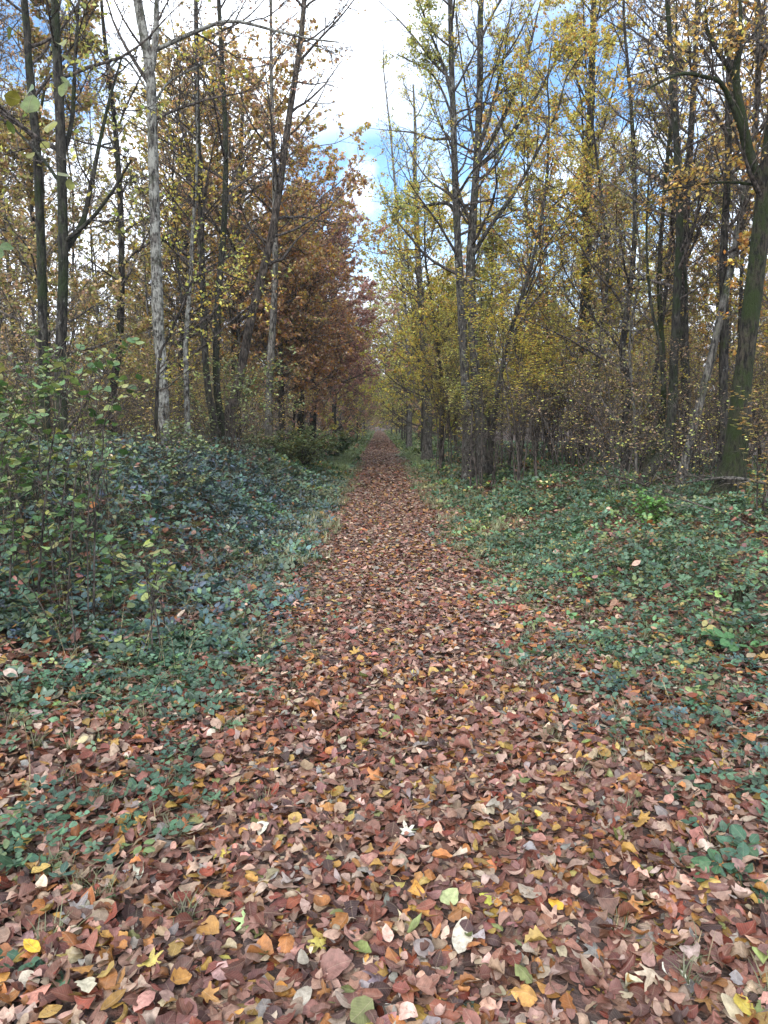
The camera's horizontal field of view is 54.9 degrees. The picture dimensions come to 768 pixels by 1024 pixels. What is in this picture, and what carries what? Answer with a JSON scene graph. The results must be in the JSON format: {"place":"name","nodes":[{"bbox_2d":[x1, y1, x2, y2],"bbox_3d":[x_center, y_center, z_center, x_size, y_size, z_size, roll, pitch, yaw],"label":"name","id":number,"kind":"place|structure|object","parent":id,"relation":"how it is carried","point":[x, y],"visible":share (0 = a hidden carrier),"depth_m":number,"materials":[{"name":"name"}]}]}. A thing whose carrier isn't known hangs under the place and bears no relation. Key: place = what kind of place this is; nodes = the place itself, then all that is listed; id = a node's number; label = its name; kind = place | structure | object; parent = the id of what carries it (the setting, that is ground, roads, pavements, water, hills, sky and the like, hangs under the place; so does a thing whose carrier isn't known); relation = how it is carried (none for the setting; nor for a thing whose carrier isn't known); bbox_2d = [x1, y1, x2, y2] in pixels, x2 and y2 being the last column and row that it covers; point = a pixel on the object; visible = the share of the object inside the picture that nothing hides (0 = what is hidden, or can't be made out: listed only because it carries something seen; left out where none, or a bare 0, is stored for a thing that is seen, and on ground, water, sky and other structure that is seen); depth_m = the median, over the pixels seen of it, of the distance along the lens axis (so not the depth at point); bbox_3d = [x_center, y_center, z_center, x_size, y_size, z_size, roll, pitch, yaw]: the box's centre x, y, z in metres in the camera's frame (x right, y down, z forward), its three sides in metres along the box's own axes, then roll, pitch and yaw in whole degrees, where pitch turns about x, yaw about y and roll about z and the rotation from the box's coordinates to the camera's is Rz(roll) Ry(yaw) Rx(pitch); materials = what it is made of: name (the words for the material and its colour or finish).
{"place":"outdoors","nodes":[
{"label":"outdoors","id":0,"kind":"place"},
{"bbox_2d":[0,410,767,1023],"bbox_3d":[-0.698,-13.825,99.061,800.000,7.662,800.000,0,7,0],"label":"ground","id":1,"kind":"structure","parent":0,"point":[118,782],"depth_m":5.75,"materials":[{"name":"green plant"}]},
{"bbox_2d":[0,347,73,506],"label":"green shrub","id":2,"kind":"object","parent":1,"relation":"on","point":[35,394],"visible":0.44,"depth_m":6.87,"materials":[{"name":"green plant"}]},
{"bbox_2d":[0,0,74,257],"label":"overhanging hazel","id":3,"kind":"object","parent":1,"relation":"on","point":[29,104],"visible":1,"depth_m":2.32,"materials":[{"name":"green plant"}]},
{"bbox_2d":[0,0,101,511],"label":"slim tree","id":4,"kind":"object","parent":1,"relation":"on","point":[28,56],"visible":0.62,"depth_m":8.60,"materials":[{"name":"brown plant"}]},
{"bbox_2d":[0,0,133,428],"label":"grey tree","id":5,"kind":"object","parent":1,"relation":"on","point":[12,53],"visible":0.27,"depth_m":15.13,"materials":[{"name":"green plant"}]},
{"bbox_2d":[0,334,150,619],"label":"green shrub","id":6,"kind":"object","parent":1,"relation":"on","point":[23,471],"visible":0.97,"depth_m":5.17,"materials":[{"name":"green plant"}]},
{"bbox_2d":[0,312,150,583],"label":"green shrub","id":7,"kind":"object","parent":1,"relation":"on","point":[80,438],"visible":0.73,"depth_m":6.26,"materials":[{"name":"green plant"}]},
{"bbox_2d":[0,287,153,458],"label":"bare thicket","id":8,"kind":"object","parent":1,"relation":"on","point":[67,352],"visible":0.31,"depth_m":10.60,"materials":[{"name":"brown plant"}]},
{"bbox_2d":[11,0,142,428],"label":"bare tree","id":9,"kind":"object","parent":1,"relation":"on","point":[72,253],"visible":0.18,"depth_m":18.12,"materials":[{"name":"brown plant"}]},
{"bbox_2d":[0,74,155,484],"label":"olive tree","id":10,"kind":"object","parent":1,"relation":"on","point":[16,194],"visible":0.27,"depth_m":13.31,"materials":[{"name":"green plant"}]},
{"bbox_2d":[0,0,178,494],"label":"olive tree","id":11,"kind":"object","parent":1,"relation":"on","point":[30,231],"visible":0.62,"depth_m":10.79,"materials":[{"name":"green plant"}]},
{"bbox_2d":[0,494,182,653],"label":"green shrub","id":12,"kind":"object","parent":1,"relation":"on","point":[157,572],"visible":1,"depth_m":4.83,"materials":[{"name":"green plant"}]},
{"bbox_2d":[55,60,146,427],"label":"tree","id":13,"kind":"object","parent":1,"relation":"on","point":[84,163],"visible":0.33,"depth_m":16.57,"materials":[{"name":"brown plant"}]},
{"bbox_2d":[0,351,202,498],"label":"bare thicket","id":14,"kind":"object","parent":1,"relation":"on","point":[136,416],"visible":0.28,"depth_m":11.59,"materials":[{"name":"brown plant"}]},
{"bbox_2d":[0,0,213,522],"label":"slim tree","id":15,"kind":"object","parent":1,"relation":"on","point":[66,242],"visible":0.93,"depth_m":8.23,"materials":[{"name":"brown plant"}]},
{"bbox_2d":[28,0,201,492],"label":"slim tree","id":16,"kind":"object","parent":1,"relation":"on","point":[121,239],"visible":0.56,"depth_m":12.15,"materials":[{"name":"brown plant"}]},
{"bbox_2d":[13,307,230,480],"bbox_3d":[-5.122,-2.317,14.669,3.232,3.481,5.382,1,7,8],"label":"bare thicket","id":17,"kind":"object","parent":1,"relation":"on","point":[152,351],"visible":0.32,"depth_m":14.36,"materials":[{"name":"brown plant"}]},
{"bbox_2d":[110,118,187,425],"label":"tree","id":18,"kind":"object","parent":1,"relation":"on","point":[144,268],"visible":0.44,"depth_m":17.67,"materials":[{"name":"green plant"}]},
{"bbox_2d":[85,416,228,526],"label":"green shrub","id":19,"kind":"object","parent":1,"relation":"on","point":[176,473],"visible":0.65,"depth_m":9.30,"materials":[{"name":"green plant"}]},
{"bbox_2d":[102,0,235,429],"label":"bare tree","id":20,"kind":"object","parent":1,"relation":"on","point":[165,157],"visible":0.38,"depth_m":19.54,"materials":[{"name":"brown plant"}]},
{"bbox_2d":[0,428,350,774],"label":"bramble leaves","id":21,"kind":"object","parent":1,"relation":"on","point":[36,634],"visible":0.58,"depth_m":6.96,"materials":[{"name":"green plant"}]},
{"bbox_2d":[104,0,274,471],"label":"leaning tree","id":22,"kind":"object","parent":1,"relation":"on","point":[204,349],"visible":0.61,"depth_m":15.13,"materials":[{"name":"brown plant"}]},
{"bbox_2d":[110,342,269,463],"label":"bare thicket","id":23,"kind":"object","parent":1,"relation":"on","point":[200,381],"visible":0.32,"depth_m":18.27,"materials":[{"name":"brown plant"}]},
{"bbox_2d":[51,19,336,428],"bbox_3d":[-5.546,-8.269,23.591,7.973,13.257,8.376,0,7,0],"label":"copper beech","id":24,"kind":"object","parent":1,"relation":"on","point":[173,281],"visible":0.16,"depth_m":23.23,"materials":[{"name":"brown plant"}]},
{"bbox_2d":[107,21,286,490],"bbox_3d":[-3.340,-4.410,12.871,3.057,8.197,2.518,0,7,0],"label":"pale tree","id":25,"kind":"object","parent":1,"relation":"on","point":[201,43],"visible":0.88,"depth_m":12.87,"materials":[{"name":"grey plant"}]},
{"bbox_2d":[87,0,319,462],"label":"leaning tree","id":26,"kind":"object","parent":1,"relation":"on","point":[216,355],"visible":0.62,"depth_m":15.53,"materials":[{"name":"brown plant"}]},
{"bbox_2d":[66,0,356,496],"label":"lichened tree","id":27,"kind":"object","parent":1,"relation":"on","point":[149,51],"visible":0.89,"depth_m":11.37,"materials":[{"name":"grey plant"}]},
{"bbox_2d":[145,24,289,396],"bbox_3d":[-5.313,-8.795,24.161,4.989,14.159,5.160,0,7,0],"label":"golden tree","id":28,"kind":"object","parent":1,"relation":"on","point":[212,286],"visible":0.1,"depth_m":23.85,"materials":[{"name":"yellow plant"}]},
{"bbox_2d":[151,221,292,510],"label":"arching sapling","id":29,"kind":"object","parent":1,"relation":"on","point":[172,336],"visible":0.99,"depth_m":10.21,"materials":[{"name":"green plant"}]},
{"bbox_2d":[153,345,304,490],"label":"elder shrub","id":30,"kind":"object","parent":1,"relation":"on","point":[249,394],"visible":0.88,"depth_m":13.97,"materials":[{"name":"green plant"}]},
{"bbox_2d":[75,0,391,440],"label":"copper beech","id":31,"kind":"object","parent":1,"relation":"on","point":[282,105],"visible":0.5,"depth_m":21.64,"materials":[{"name":"brown plant"}]},
{"bbox_2d":[192,353,318,439],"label":"bare thicket","id":32,"kind":"object","parent":1,"relation":"on","point":[286,406],"visible":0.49,"depth_m":21.45,"materials":[{"name":"brown plant"}]},
{"bbox_2d":[206,0,316,449],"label":"pale tree","id":33,"kind":"object","parent":1,"relation":"on","point":[272,329],"visible":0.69,"depth_m":20.09,"materials":[{"name":"grey plant"}]},
{"bbox_2d":[220,181,365,453],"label":"copper beech","id":34,"kind":"object","parent":1,"relation":"on","point":[323,349],"visible":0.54,"depth_m":23.06,"materials":[{"name":"brown plant"}]},
{"bbox_2d":[215,0,373,449],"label":"leaning tree","id":35,"kind":"object","parent":1,"relation":"on","point":[272,235],"visible":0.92,"depth_m":15.85,"materials":[{"name":"brown plant"}]},
{"bbox_2d":[246,421,343,470],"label":"elder shrub","id":36,"kind":"object","parent":1,"relation":"on","point":[305,449],"visible":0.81,"depth_m":21.59,"materials":[{"name":"green plant"}]},
{"bbox_2d":[244,247,353,454],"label":"tree","id":37,"kind":"object","parent":1,"relation":"on","point":[325,412],"visible":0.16,"depth_m":27.18,"materials":[{"name":"brown plant"}]},
{"bbox_2d":[219,122,386,446],"bbox_3d":[-3.207,-7.676,26.349,6.688,11.742,8.075,0,7,0],"label":"copper beech","id":38,"kind":"object","parent":1,"relation":"on","point":[326,216],"visible":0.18,"depth_m":26.12,"materials":[{"name":"brown plant"}]},
{"bbox_2d":[230,221,378,450],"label":"tree","id":39,"kind":"object","parent":1,"relation":"on","point":[326,406],"visible":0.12,"depth_m":33.20,"materials":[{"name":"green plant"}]},
{"bbox_2d":[248,189,397,437],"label":"copper beech","id":40,"kind":"object","parent":1,"relation":"on","point":[350,304],"visible":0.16,"depth_m":29.82,"materials":[{"name":"brown plant"}]},
{"bbox_2d":[296,252,399,433],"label":"copper beech","id":41,"kind":"object","parent":1,"relation":"on","point":[373,283],"visible":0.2,"depth_m":39.33,"materials":[{"name":"brown plant"}]},
{"bbox_2d":[317,312,382,439],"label":"tree","id":42,"kind":"object","parent":1,"relation":"on","point":[362,387],"visible":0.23,"depth_m":40.44,"materials":[{"name":"brown plant"}]},
{"bbox_2d":[0,344,764,970],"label":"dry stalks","id":43,"kind":"object","parent":1,"relation":"on","point":[230,584],"visible":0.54,"depth_m":5.71,"materials":[{"name":"brown plant"}]},
{"bbox_2d":[0,446,767,1023],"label":"fallen leaves","id":44,"kind":"object","parent":1,"relation":"on","point":[302,979],"depth_m":2.80,"materials":[{"name":"brown plant"}]},
{"bbox_2d":[0,539,767,967],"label":"creeping sprigs","id":45,"kind":"object","parent":44,"relation":"on","point":[20,809],"visible":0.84,"depth_m":3.98,"materials":[{"name":"green plant"}]},
{"bbox_2d":[677,817,760,876],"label":"green plant","id":46,"kind":"object","parent":44,"relation":"on","point":[736,830],"visible":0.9,"depth_m":2.63,"materials":[{"name":"green plant"}]},
{"bbox_2d":[0,431,767,787],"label":"caught leaves","id":47,"kind":"object","parent":1,"relation":"on","point":[220,719],"visible":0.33,"depth_m":6.13,"materials":[{"name":"brown plant"}]},
{"bbox_2d":[0,371,767,650],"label":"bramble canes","id":48,"kind":"object","parent":1,"relation":"on","point":[222,498],"visible":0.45,"depth_m":8.67,"materials":[{"name":"green plant"}]},
{"bbox_2d":[7,431,765,550],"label":"leaf carpet","id":49,"kind":"object","parent":1,"relation":"on","point":[381,449],"visible":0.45,"depth_m":12.71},
{"bbox_2d":[354,35,422,447],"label":"slim tree","id":50,"kind":"object","parent":1,"relation":"on","point":[409,438],"visible":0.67,"depth_m":44.05,"materials":[{"name":"grey plant"}]},
{"bbox_2d":[347,237,437,444],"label":"path side tree","id":51,"kind":"object","parent":1,"relation":"on","point":[383,394],"visible":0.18,"depth_m":48.84,"materials":[{"name":"yellow plant"}]},
{"bbox_2d":[343,179,466,451],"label":"path side tree","id":52,"kind":"object","parent":1,"relation":"on","point":[398,349],"visible":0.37,"depth_m":35.31,"materials":[{"name":"yellow plant"}]},
{"bbox_2d":[379,66,465,460],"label":"ivy clad tree","id":53,"kind":"object","parent":1,"relation":"on","point":[427,452],"visible":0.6,"depth_m":28.90,"materials":[{"name":"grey plant"}]},
{"bbox_2d":[352,171,499,464],"bbox_3d":[1.408,-6.518,25.254,5.049,10.130,5.558,0,7,0],"label":"path side tree","id":54,"kind":"object","parent":1,"relation":"on","point":[434,226],"visible":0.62,"depth_m":25.00,"materials":[{"name":"yellow plant"}]},
{"bbox_2d":[390,258,494,455],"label":"tree","id":55,"kind":"object","parent":1,"relation":"on","point":[404,372],"visible":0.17,"depth_m":30.34,"materials":[{"name":"yellow plant"}]},
{"bbox_2d":[401,291,497,472],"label":"hazel shrub","id":56,"kind":"object","parent":1,"relation":"on","point":[437,416],"visible":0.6,"depth_m":23.45,"materials":[{"name":"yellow plant"}]},
{"bbox_2d":[352,0,563,483],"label":"tall tree","id":57,"kind":"object","parent":1,"relation":"on","point":[433,56],"visible":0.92,"depth_m":17.93,"materials":[{"name":"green plant"}]},
{"bbox_2d":[411,245,526,458],"bbox_3d":[2.566,-4.487,21.456,3.858,6.863,3.865,-4,8,-33],"label":"hazel shrub","id":58,"kind":"object","parent":1,"relation":"on","point":[449,347],"visible":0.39,"depth_m":20.85,"materials":[{"name":"yellow plant"}]},
{"bbox_2d":[421,225,535,457],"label":"tree","id":59,"kind":"object","parent":1,"relation":"on","point":[491,240],"visible":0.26,"depth_m":24.01,"materials":[{"name":"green plant"}]},
{"bbox_2d":[440,320,540,490],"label":"hazel shrub","id":60,"kind":"object","parent":1,"relation":"on","point":[459,410],"visible":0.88,"depth_m":16.34,"materials":[{"name":"yellow plant"}]},
{"bbox_2d":[432,108,548,440],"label":"golden tree","id":61,"kind":"object","parent":1,"relation":"on","point":[488,136],"visible":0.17,"depth_m":33.59,"materials":[{"name":"yellow plant"}]},
{"bbox_2d":[372,0,609,478],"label":"tall tree","id":62,"kind":"object","parent":1,"relation":"on","point":[471,222],"visible":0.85,"depth_m":18.12,"materials":[{"name":"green plant"}]},
{"bbox_2d":[249,429,767,742],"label":"ground cover","id":63,"kind":"object","parent":1,"relation":"on","point":[572,521],"visible":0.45,"depth_m":8.25,"materials":[{"name":"green plant"}]},
{"bbox_2d":[451,266,576,487],"bbox_3d":[2.594,-2.518,14.989,2.322,4.238,4.021,6,9,39],"label":"hazel shrub","id":64,"kind":"object","parent":1,"relation":"on","point":[542,378],"visible":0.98,"depth_m":15.15,"materials":[{"name":"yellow plant"}]},
{"bbox_2d":[450,236,586,474],"bbox_3d":[3.031,-3.994,18.125,3.117,6.358,3.817,5,8,37],"label":"hazel shrub","id":65,"kind":"object","parent":1,"relation":"on","point":[506,306],"visible":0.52,"depth_m":18.35,"materials":[{"name":"yellow plant"}]},
{"bbox_2d":[468,34,580,448],"bbox_3d":[4.873,-8.218,24.439,4.219,12.969,5.729,-1,7,-6],"label":"yellow tree","id":66,"kind":"object","parent":1,"relation":"on","point":[557,180],"visible":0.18,"depth_m":23.68,"materials":[{"name":"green plant"}]},
{"bbox_2d":[493,141,556,455],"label":"tree","id":67,"kind":"object","parent":1,"relation":"on","point":[518,238],"visible":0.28,"depth_m":21.16,"materials":[{"name":"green plant"}]},
{"bbox_2d":[480,196,595,455],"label":"olive tree","id":68,"kind":"object","parent":1,"relation":"on","point":[539,247],"visible":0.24,"depth_m":22.18,"materials":[{"name":"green plant"}]},
{"bbox_2d":[435,327,644,462],"bbox_3d":[4.530,-3.246,20.921,6.110,3.952,3.670,-1,7,-9],"label":"bare thicket","id":69,"kind":"object","parent":1,"relation":"on","point":[455,357],"visible":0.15,"depth_m":20.67,"materials":[{"name":"brown plant"}]},
{"bbox_2d":[473,8,617,486],"bbox_3d":[3.531,-5.761,16.529,2.744,10.538,4.019,-3,7,-25],"label":"leaning tree","id":70,"kind":"object","parent":1,"relation":"on","point":[528,283],"visible":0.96,"depth_m":16.47,"materials":[{"name":"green plant"}]},
{"bbox_2d":[494,191,611,465],"bbox_3d":[4.423,-4.700,20.057,3.236,7.027,3.228,2,7,18],"label":"hazel shrub","id":71,"kind":"object","parent":1,"relation":"on","point":[546,309],"visible":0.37,"depth_m":19.76,"materials":[{"name":"yellow plant"}]},
{"bbox_2d":[513,283,669,470],"bbox_3d":[4.536,-3.075,17.009,2.250,4.541,4.217,-4,8,-29],"label":"hazel shrub","id":72,"kind":"object","parent":1,"relation":"on","point":[550,323],"visible":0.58,"depth_m":17.40,"materials":[{"name":"yellow plant"}]},
{"bbox_2d":[491,0,695,456],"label":"tall tree","id":73,"kind":"object","parent":1,"relation":"on","point":[585,269],"visible":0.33,"depth_m":20.74,"materials":[{"name":"yellow plant"}]},
{"bbox_2d":[505,0,688,473],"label":"slim tree","id":74,"kind":"object","parent":1,"relation":"on","point":[623,336],"visible":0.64,"depth_m":14.38,"materials":[{"name":"brown plant"}]},
{"bbox_2d":[479,0,721,463],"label":"yellow tree","id":75,"kind":"object","parent":1,"relation":"on","point":[608,49],"visible":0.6,"depth_m":19.26,"materials":[{"name":"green plant"}]},
{"bbox_2d":[575,92,677,483],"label":"tree","id":76,"kind":"object","parent":1,"relation":"on","point":[629,348],"visible":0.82,"depth_m":12.97,"materials":[{"name":"brown plant"}]},
{"bbox_2d":[563,164,706,462],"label":"olive tree","id":77,"kind":"object","parent":1,"relation":"on","point":[611,188],"visible":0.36,"depth_m":19.36,"materials":[{"name":"yellow plant"}]},
{"bbox_2d":[509,335,767,489],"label":"bare thicket","id":78,"kind":"object","parent":1,"relation":"on","point":[604,400],"visible":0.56,"depth_m":13.71,"materials":[{"name":"brown plant"}]},
{"bbox_2d":[527,364,767,496],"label":"bare thicket","id":79,"kind":"object","parent":1,"relation":"on","point":[698,445],"visible":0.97,"depth_m":10.87,"materials":[{"name":"brown plant"}]},
{"bbox_2d":[547,323,760,469],"bbox_3d":[6.221,-2.527,16.806,5.497,3.556,3.302,-3,7,-26],"label":"bare thicket","id":80,"kind":"object","parent":1,"relation":"on","point":[669,339],"visible":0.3,"depth_m":16.51,"materials":[{"name":"brown plant"}]},
{"bbox_2d":[596,0,720,477],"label":"slim tree","id":81,"kind":"object","parent":1,"relation":"on","point":[660,328],"visible":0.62,"depth_m":12.87,"materials":[{"name":"brown plant"}]},
{"bbox_2d":[559,373,767,487],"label":"bare thicket","id":82,"kind":"object","parent":1,"relation":"on","point":[644,451],"visible":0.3,"depth_m":13.61,"materials":[{"name":"brown plant"}]},
{"bbox_2d":[600,4,738,410],"bbox_3d":[8.593,-7.662,21.860,4.102,12.610,5.570,1,7,7],"label":"yellow tree","id":83,"kind":"object","parent":1,"relation":"on","point":[671,162],"visible":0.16,"depth_m":21.23,"materials":[{"name":"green plant"}]},
{"bbox_2d":[593,0,750,469],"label":"bare tree","id":84,"kind":"object","parent":1,"relation":"on","point":[656,368],"visible":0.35,"depth_m":14.26,"materials":[{"name":"yellow plant"}]},
{"bbox_2d":[581,0,767,493],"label":"slim tree","id":85,"kind":"object","parent":1,"relation":"on","point":[681,252],"visible":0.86,"depth_m":12.16,"materials":[{"name":"brown plant"}]},
{"bbox_2d":[590,0,760,468],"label":"slim tree","id":86,"kind":"object","parent":1,"relation":"on","point":[685,335],"visible":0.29,"depth_m":14.42,"materials":[{"name":"brown plant"}]},
{"bbox_2d":[612,319,767,476],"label":"bare thicket","id":87,"kind":"object","parent":1,"relation":"on","point":[716,369],"visible":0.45,"depth_m":13.81,"materials":[{"name":"brown plant"}]},
{"bbox_2d":[617,0,767,509],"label":"mossy tree","id":88,"kind":"object","parent":1,"relation":"on","point":[734,463],"visible":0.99,"depth_m":9.54,"materials":[{"name":"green plant"}]},
{"bbox_2d":[627,0,767,490],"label":"grey tree","id":89,"kind":"object","parent":1,"relation":"on","point":[722,306],"visible":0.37,"depth_m":11.56,"materials":[{"name":"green plant"}]},
{"bbox_2d":[635,146,767,428],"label":"olive tree","id":90,"kind":"object","parent":1,"relation":"on","point":[706,287],"visible":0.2,"depth_m":19.23,"materials":[{"name":"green plant"}]},
{"bbox_2d":[637,336,767,480],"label":"bare thicket","id":91,"kind":"object","parent":1,"relation":"on","point":[762,431],"visible":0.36,"depth_m":12.75,"materials":[{"name":"brown plant"}]},
{"bbox_2d":[640,0,767,473],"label":"slim tree","id":92,"kind":"object","parent":1,"relation":"on","point":[723,354],"visible":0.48,"depth_m":11.53,"materials":[{"name":"brown plant"}]},
{"bbox_2d":[652,2,767,462],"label":"golden tree","id":93,"kind":"object","parent":1,"relation":"on","point":[701,328],"visible":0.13,"depth_m":18.00,"materials":[{"name":"yellow plant"}]},
{"bbox_2d":[671,1,767,351],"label":"bare tree","id":94,"kind":"object","parent":1,"relation":"on","point":[741,289],"visible":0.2,"depth_m":17.09,"materials":[{"name":"brown plant"}]},
{"bbox_2d":[681,0,767,355],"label":"golden tree","id":95,"kind":"object","parent":1,"relation":"on","point":[744,240],"visible":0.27,"depth_m":10.58,"materials":[{"name":"yellow plant"}]},
{"bbox_2d":[681,153,767,335],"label":"yellow tree","id":96,"kind":"object","parent":1,"relation":"on","point":[738,261],"visible":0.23,"depth_m":13.66,"materials":[{"name":"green plant"}]},
{"bbox_2d":[727,385,767,524],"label":"young hornbeam","id":97,"kind":"object","parent":1,"relation":"on","point":[763,507],"visible":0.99,"depth_m":8.30,"materials":[{"name":"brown plant"}]},
{"bbox_2d":[0,0,767,401],"label":"sky","id":98,"kind":"structure","parent":0,"point":[362,85],"materials":[{"name":"white"}]},
{"bbox_2d":[6,271,767,438],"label":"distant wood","id":99,"kind":"object","parent":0,"point":[317,420],"depth_m":66.57,"materials":[{"name":"plant"}]},
{"bbox_2d":[55,457,767,1023],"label":"path","id":100,"kind":"structure","parent":0,"point":[591,1013],"depth_m":2.69,"materials":[{"name":"brown plant"}]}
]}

